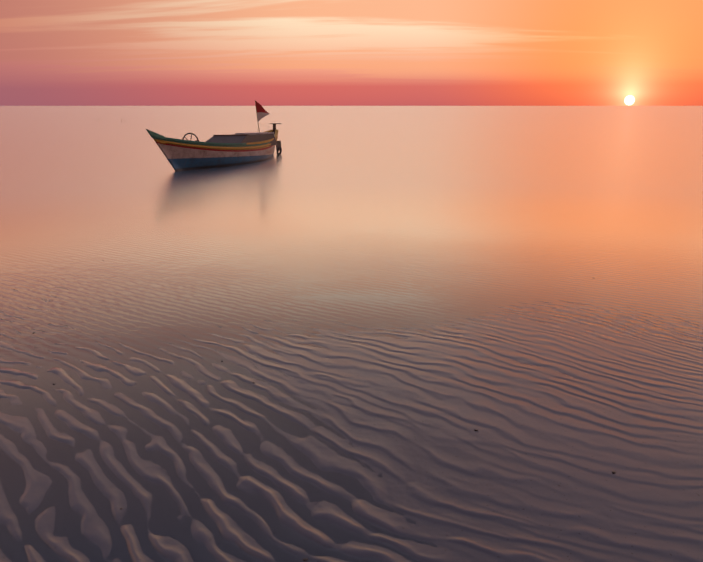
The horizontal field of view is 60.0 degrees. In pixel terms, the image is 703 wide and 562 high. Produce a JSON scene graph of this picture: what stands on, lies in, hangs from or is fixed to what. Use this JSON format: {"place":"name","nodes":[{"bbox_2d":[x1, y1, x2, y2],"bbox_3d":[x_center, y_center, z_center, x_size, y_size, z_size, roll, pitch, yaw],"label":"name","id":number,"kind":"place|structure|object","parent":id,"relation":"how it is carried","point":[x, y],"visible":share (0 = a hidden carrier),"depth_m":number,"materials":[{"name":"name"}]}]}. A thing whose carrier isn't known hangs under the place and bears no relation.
{"place":"outdoors","nodes":[
{"label":"outdoors","id":0,"kind":"place"},
{"bbox_2d":[0,233,702,561],"bbox_3d":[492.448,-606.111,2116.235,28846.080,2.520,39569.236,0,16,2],"label":"sand","id":1,"kind":"structure","parent":0,"point":[523,473],"depth_m":3.36,"materials":[{"name":"sand"}]},
{"bbox_2d":[33,260,615,560],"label":"debris","id":2,"kind":"object","parent":1,"relation":"on","point":[306,559],"visible":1,"depth_m":2.99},
{"bbox_2d":[0,106,702,561],"bbox_3d":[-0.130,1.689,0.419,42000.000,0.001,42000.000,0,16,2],"label":"water","id":3,"kind":"structure","parent":0,"point":[608,200],"depth_m":10.51,"materials":[{"name":"pink liquid"}]},
{"bbox_2d":[146,101,281,170],"bbox_3d":[-3.945,-4.543,19.077,1.660,2.251,7.500,4,16,20],"label":"boat","id":4,"kind":"object","parent":3,"relation":"on","point":[220,150],"visible":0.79,"depth_m":18.03,"materials":[{"name":"paint"}]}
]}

